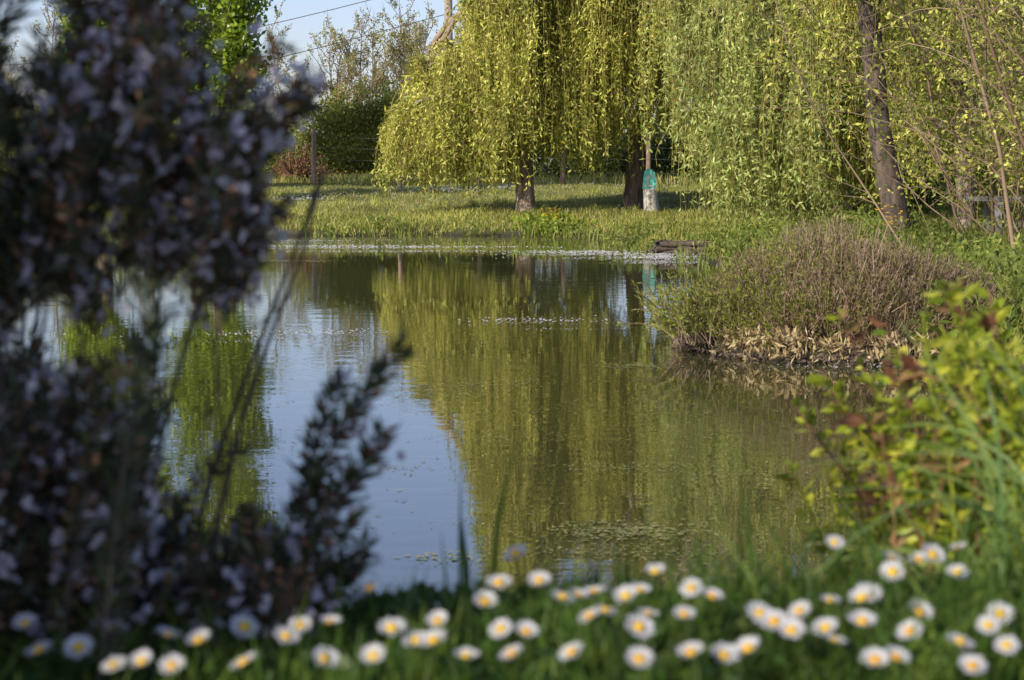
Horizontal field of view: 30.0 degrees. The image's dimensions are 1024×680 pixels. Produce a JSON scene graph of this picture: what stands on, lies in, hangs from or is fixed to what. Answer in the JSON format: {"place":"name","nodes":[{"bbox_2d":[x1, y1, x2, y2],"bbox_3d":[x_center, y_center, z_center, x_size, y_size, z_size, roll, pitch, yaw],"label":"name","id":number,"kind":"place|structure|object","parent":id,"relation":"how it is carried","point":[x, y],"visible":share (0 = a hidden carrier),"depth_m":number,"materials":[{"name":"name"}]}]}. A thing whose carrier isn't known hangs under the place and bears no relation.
{"place":"outdoors","nodes":[
{"label":"outdoors","id":0,"kind":"place"},
{"bbox_2d":[0,0,1015,160],"label":"sky","id":1,"kind":"structure","parent":0,"point":[298,32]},
{"bbox_2d":[0,428,1023,679],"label":"foreground grass","id":2,"kind":"structure","parent":0,"point":[464,624],"depth_m":1.43,"materials":[{"name":"green plant"}]},
{"bbox_2d":[1,235,1023,606],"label":"pond water","id":3,"kind":"structure","parent":0,"point":[571,359],"depth_m":9.36,"materials":[{"name":"green liquid"}]},
{"bbox_2d":[19,238,895,367],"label":"water crowfoot flowers","id":4,"kind":"object","parent":3,"relation":"on","point":[602,252],"visible":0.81,"depth_m":24.17,"materials":[{"name":"white plant"}]},
{"bbox_2d":[58,236,929,589],"bbox_3d":[-1.687,-0.436,17.411,12.556,0.004,26.248,-1,6,-14],"label":"floating pond weed","id":5,"kind":"object","parent":3,"relation":"on","point":[636,532],"visible":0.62,"depth_m":8.23,"materials":[{"name":"green plant"}]},
{"bbox_2d":[493,205,907,236],"bbox_3d":[2.556,-1.555,25.496,1.884,0.737,12.186,-2,6,-21],"label":"marsh marigold","id":6,"kind":"object","parent":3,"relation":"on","point":[540,217],"visible":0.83,"depth_m":30.43,"materials":[{"name":"green plant"}]},
{"bbox_2d":[3,161,1023,679],"bbox_3d":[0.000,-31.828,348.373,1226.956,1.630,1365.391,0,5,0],"label":"ground","id":7,"kind":"structure","parent":0,"point":[497,233],"depth_m":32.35,"materials":[{"name":"green plant"}]},
{"bbox_2d":[0,0,68,162],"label":"ash thicket","id":8,"kind":"object","parent":7,"relation":"on","point":[37,25],"visible":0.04,"depth_m":59.67,"materials":[{"name":"green plant"}]},
{"bbox_2d":[0,92,173,172],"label":"hawthorn hedge","id":9,"kind":"object","parent":7,"relation":"on","point":[29,141],"depth_m":49.41,"materials":[{"name":"green plant"}]},
{"bbox_2d":[44,0,154,129],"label":"poplar tree","id":10,"kind":"object","parent":7,"relation":"on","point":[61,20],"visible":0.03,"depth_m":37.02,"materials":[{"name":"green plant"}]},
{"bbox_2d":[0,0,417,678],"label":"rosemary bush","id":11,"kind":"object","parent":7,"relation":"on","point":[78,502],"visible":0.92,"depth_m":1.45,"materials":[{"name":"purple plant"}]},
{"bbox_2d":[162,0,281,134],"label":"poplar tree","id":12,"kind":"object","parent":7,"relation":"on","point":[233,23],"visible":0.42,"depth_m":35.16,"materials":[{"name":"green plant"}]},
{"bbox_2d":[4,0,452,100],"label":"utility pole","id":13,"kind":"object","parent":7,"relation":"on","point":[445,14],"visible":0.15,"depth_m":55.12,"materials":[{"name":"grey wood"}]},
{"bbox_2d":[133,106,325,175],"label":"hawthorn hedge","id":14,"kind":"object","parent":7,"relation":"on","point":[275,166],"visible":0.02,"depth_m":49.46,"materials":[{"name":"green plant"}]},
{"bbox_2d":[178,61,292,121],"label":"ash thicket","id":15,"kind":"object","parent":7,"relation":"on","point":[271,80],"visible":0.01,"depth_m":61.34,"materials":[{"name":"green plant"}]},
{"bbox_2d":[265,133,343,182],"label":"red twig shrub","id":16,"kind":"object","parent":7,"relation":"on","point":[298,165],"visible":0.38,"depth_m":44.66,"materials":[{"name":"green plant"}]},
{"bbox_2d":[265,0,428,168],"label":"ash thicket","id":17,"kind":"object","parent":7,"relation":"on","point":[352,69],"visible":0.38,"depth_m":59.50,"materials":[{"name":"green plant"}]},
{"bbox_2d":[288,74,434,180],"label":"hawthorn hedge","id":18,"kind":"object","parent":7,"relation":"on","point":[369,119],"visible":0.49,"depth_m":47.99,"materials":[{"name":"green plant"}]},
{"bbox_2d":[25,209,785,268],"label":"marginal reeds","id":19,"kind":"object","parent":7,"relation":"on","point":[628,244],"visible":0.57,"depth_m":29.40,"materials":[{"name":"green plant"}]},
{"bbox_2d":[362,0,453,102],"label":"ash thicket","id":20,"kind":"object","parent":7,"relation":"on","point":[400,51],"visible":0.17,"depth_m":61.48,"materials":[{"name":"green plant"}]},
{"bbox_2d":[363,141,453,176],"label":"hawthorn hedge","id":21,"kind":"object","parent":7,"relation":"on","point":[394,164],"visible":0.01,"depth_m":49.09,"materials":[{"name":"green plant"}]},
{"bbox_2d":[238,129,735,188],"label":"wire fence","id":22,"kind":"object","parent":7,"relation":"on","point":[314,157],"visible":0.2,"depth_m":41.79,"materials":[{"name":"grey metal"}]},
{"bbox_2d":[265,170,744,210],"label":"lawn daisies","id":23,"kind":"object","parent":7,"relation":"on","point":[436,190],"visible":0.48,"depth_m":38.63,"materials":[{"name":"white plant"}]},
{"bbox_2d":[0,96,1009,166],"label":"distant tree line","id":24,"kind":"object","parent":7,"relation":"on","point":[535,156],"depth_m":161.02,"materials":[{"name":"green plant"}]},
{"bbox_2d":[366,0,661,211],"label":"weeping willow","id":25,"kind":"object","parent":7,"relation":"on","point":[462,107],"visible":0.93,"depth_m":31.68,"materials":[{"name":"green plant"}]},
{"bbox_2d":[12,534,1021,679],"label":"daisy patch","id":26,"kind":"object","parent":7,"relation":"on","point":[767,614],"visible":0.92,"depth_m":1.33,"materials":[{"name":"white plant"}]},
{"bbox_2d":[457,117,668,182],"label":"shrub hedge","id":27,"kind":"object","parent":7,"relation":"on","point":[543,171],"visible":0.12,"depth_m":45.87,"materials":[{"name":"green plant"}]},
{"bbox_2d":[455,0,740,208],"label":"weeping willow","id":28,"kind":"object","parent":7,"relation":"on","point":[633,192],"visible":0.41,"depth_m":31.45,"materials":[{"name":"green plant"}]},
{"bbox_2d":[642,169,659,211],"bbox_3d":[2.394,-2.555,32.901,0.283,0.788,0.278,3,6,26],"label":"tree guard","id":29,"kind":"object","parent":7,"relation":"on","point":[650,199],"visible":0.93,"depth_m":32.84,"materials":[{"name":"white wood"}]},
{"bbox_2d":[578,119,739,181],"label":"shrub hedge","id":30,"kind":"object","parent":7,"relation":"on","point":[664,153],"visible":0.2,"depth_m":45.00,"materials":[{"name":"green plant"}]},
{"bbox_2d":[651,239,716,255],"bbox_3d":[2.315,-1.171,24.341,1.085,0.216,0.430,0,5,0],"label":"log revetment","id":31,"kind":"object","parent":7,"relation":"on","point":[664,246],"visible":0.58,"depth_m":24.18,"materials":[{"name":"brown wood"}]},
{"bbox_2d":[635,0,939,217],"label":"weeping willow","id":32,"kind":"object","parent":7,"relation":"on","point":[676,12],"visible":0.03,"depth_m":28.55,"materials":[{"name":"green plant"}]},
{"bbox_2d":[647,0,928,229],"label":"weeping willow","id":33,"kind":"object","parent":7,"relation":"on","point":[744,145],"visible":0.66,"depth_m":24.63,"materials":[{"name":"green plant"}]},
{"bbox_2d":[617,209,1021,367],"bbox_3d":[2.114,-0.362,12.393,2.473,1.002,2.592,3,6,28],"label":"heath bush","id":34,"kind":"object","parent":7,"relation":"on","point":[797,296],"visible":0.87,"depth_m":11.68,"materials":[{"name":"brown plant"}]},
{"bbox_2d":[635,0,1023,254],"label":"sallow thicket","id":35,"kind":"object","parent":7,"relation":"on","point":[891,123],"visible":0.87,"depth_m":17.26,"materials":[{"name":"green plant"}]},
{"bbox_2d":[693,200,1023,367],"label":"bank weeds","id":36,"kind":"object","parent":7,"relation":"on","point":[999,256],"visible":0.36,"depth_m":18.48,"materials":[{"name":"green plant"}]},
{"bbox_2d":[763,151,955,216],"bbox_3d":[5.439,-2.460,29.984,3.106,1.977,3.120,0,5,0],"label":"shrub hedge","id":37,"kind":"object","parent":7,"relation":"on","point":[926,197],"visible":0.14,"depth_m":29.41,"materials":[{"name":"green plant"}]},
{"bbox_2d":[755,0,988,238],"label":"weeping willow","id":38,"kind":"object","parent":7,"relation":"on","point":[895,199],"visible":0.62,"depth_m":20.92,"materials":[{"name":"green plant"}]},
{"bbox_2d":[726,0,1023,236],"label":"sallow thicket","id":39,"kind":"object","parent":7,"relation":"on","point":[936,124],"visible":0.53,"depth_m":20.17,"materials":[{"name":"green plant"}]},
{"bbox_2d":[773,277,1023,589],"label":"spurge plant","id":40,"kind":"object","parent":7,"relation":"on","point":[884,448],"visible":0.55,"depth_m":2.15,"materials":[{"name":"green plant"}]},
{"bbox_2d":[799,320,1023,585],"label":"day lily leaves","id":41,"kind":"object","parent":7,"relation":"on","point":[1003,508],"visible":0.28,"depth_m":1.86,"materials":[{"name":"green plant"}]},
{"bbox_2d":[814,0,1023,227],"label":"weeping willow","id":42,"kind":"object","parent":7,"relation":"on","point":[913,140],"visible":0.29,"depth_m":23.30,"materials":[{"name":"green plant"}]},
{"bbox_2d":[861,104,981,184],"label":"shrub hedge","id":43,"kind":"object","parent":7,"relation":"on","point":[930,156],"depth_m":42.90,"materials":[{"name":"green plant"}]},
{"bbox_2d":[879,0,1023,261],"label":"sallow tree","id":44,"kind":"object","parent":7,"relation":"on","point":[1016,127],"visible":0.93,"depth_m":15.80,"materials":[{"name":"green plant"}]},
{"bbox_2d":[896,0,1023,203],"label":"weeping willow","id":45,"kind":"object","parent":7,"relation":"on","point":[976,115],"depth_m":31.30,"materials":[{"name":"green plant"}]},
{"bbox_2d":[908,95,1023,221],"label":"shrub hedge","id":46,"kind":"object","parent":7,"relation":"on","point":[980,206],"visible":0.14,"depth_m":24.81,"materials":[{"name":"green plant"}]},
{"bbox_2d":[914,107,1019,204],"bbox_3d":[9.440,-3.191,32.987,5.632,2.769,5.168,0,5,0],"label":"shrub hedge","id":47,"kind":"object","parent":7,"relation":"on","point":[953,181],"visible":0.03,"depth_m":32.67,"materials":[{"name":"green plant"}]},
{"bbox_2d":[965,196,1023,236],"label":"park bench","id":48,"kind":"object","parent":7,"relation":"on","point":[997,212],"visible":0.52,"depth_m":20.24,"materials":[{"name":"grey wood"}]}
]}

